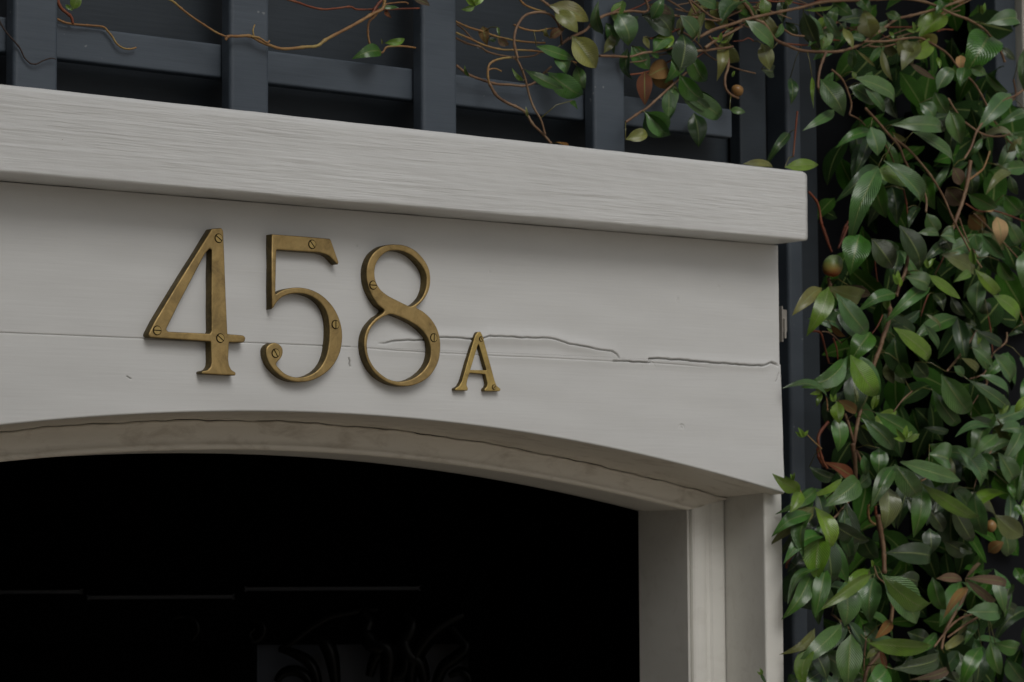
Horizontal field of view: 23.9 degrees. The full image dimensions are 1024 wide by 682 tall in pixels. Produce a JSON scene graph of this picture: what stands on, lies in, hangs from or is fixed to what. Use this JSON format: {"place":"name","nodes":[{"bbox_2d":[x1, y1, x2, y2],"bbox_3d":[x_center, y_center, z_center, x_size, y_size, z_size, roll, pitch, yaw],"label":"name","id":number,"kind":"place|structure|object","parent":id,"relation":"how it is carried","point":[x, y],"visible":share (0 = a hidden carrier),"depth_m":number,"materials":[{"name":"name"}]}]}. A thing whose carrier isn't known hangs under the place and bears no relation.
{"place":"outdoors","nodes":[
{"label":"outdoors","id":0,"kind":"place"},
{"label":"ground","id":1,"kind":"structure","parent":0,"visible":0},
{"bbox_2d":[0,84,807,681],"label":"door surround","id":2,"kind":"object","parent":1,"relation":"on","point":[620,310],"visible":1,"depth_m":2.55,"materials":[{"name":"white paint"}]},
{"bbox_2d":[143,228,244,375],"bbox_3d":[-0.309,-0.040,2.359,0.108,0.145,0.014,3,-5,-37],"label":"house number","id":3,"kind":"object","parent":2,"relation":"attached to","point":[216,338],"visible":1,"depth_m":2.36,"materials":[{"name":"gold metal"}]},
{"bbox_2d":[260,234,341,381],"bbox_3d":[-0.212,-0.032,2.433,0.091,0.147,0.014,3,-5,-37],"label":"house number","id":4,"kind":"object","parent":2,"relation":"attached to","point":[271,354],"visible":1,"depth_m":2.43,"materials":[{"name":"gold metal"}]},
{"bbox_2d":[0,0,765,166],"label":"trellis","id":5,"kind":"object","parent":2,"relation":"on","point":[177,55],"visible":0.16,"depth_m":2.63,"materials":[{"name":"blue paint"}]},
{"bbox_2d":[0,21,55,64],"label":"vine twig","id":6,"kind":"object","parent":5,"relation":"attached to","point":[12,39],"visible":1,"depth_m":2.33,"materials":[{"name":"brown plant"}]},
{"bbox_2d":[57,0,136,49],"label":"vine tendril","id":7,"kind":"object","parent":5,"relation":"attached to","point":[74,4],"visible":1,"depth_m":2.38,"materials":[{"name":"brown plant"}]},
{"bbox_2d":[169,0,429,58],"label":"vine tendril","id":8,"kind":"object","parent":5,"relation":"attached to","point":[370,49],"visible":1,"depth_m":2.58,"materials":[{"name":"brown plant"}]},
{"bbox_2d":[456,0,1019,146],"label":"climbing vine","id":9,"kind":"object","parent":5,"relation":"attached to","point":[983,47],"visible":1,"depth_m":2.86,"materials":[{"name":"green plant"}]},
{"bbox_2d":[358,244,439,386],"bbox_3d":[-0.117,-0.026,2.506,0.097,0.147,0.014,3,-5,-37],"label":"house number","id":10,"kind":"object","parent":2,"relation":"attached to","point":[421,323],"visible":1,"depth_m":2.50,"materials":[{"name":"gold metal"}]},
{"bbox_2d":[452,332,499,390],"bbox_3d":[-0.038,0.022,2.566,0.060,0.063,0.009,3,-5,-37],"label":"house letter","id":11,"kind":"object","parent":2,"relation":"attached to","point":[478,344],"visible":1,"depth_m":2.56,"materials":[{"name":"gold metal"}]},
{"bbox_2d":[779,306,786,341],"bbox_3d":[0.317,-0.019,2.868,0.008,0.042,0.024,3,-5,-37],"label":"metal bracket","id":12,"kind":"object","parent":2,"relation":"attached to","point":[782,320],"visible":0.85,"depth_m":2.86,"materials":[{"name":"silver metal"}]},
{"bbox_2d":[766,0,823,681],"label":"corner post","id":13,"kind":"object","parent":1,"relation":"on","point":[799,355],"depth_m":3.06,"materials":[{"name":"blue paint"}]},
{"bbox_2d":[727,0,1023,681],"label":"house wall","id":14,"kind":"structure","parent":1,"relation":"on","point":[833,132],"depth_m":3.35,"materials":[{"name":"black"}]},
{"bbox_2d":[744,0,1023,681],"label":"climbing vine","id":15,"kind":"object","parent":14,"relation":"attached to","point":[828,552],"visible":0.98,"depth_m":3.05,"materials":[{"name":"green plant"}]},
{"bbox_2d":[970,0,1016,105],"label":"fence post","id":16,"kind":"object","parent":14,"relation":"on","point":[1004,76],"depth_m":3.42,"materials":[{"name":"blue paint"}]},
{"bbox_2d":[1015,0,1023,106],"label":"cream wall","id":17,"kind":"structure","parent":14,"relation":"on","point":[1019,10],"depth_m":3.43,"materials":[{"name":"beige"}]},
{"bbox_3d":[-1.080,0.730,3.284,1.900,2.600,2.120,3,-5,-37],"label":"hallway","id":18,"kind":"object","parent":1,"relation":"on","visible":0},
{"bbox_2d":[0,453,489,681],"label":"front door","id":19,"kind":"structure","parent":18,"relation":"attached to","point":[179,567],"depth_m":3.22,"materials":[{"name":"black"}]}
]}

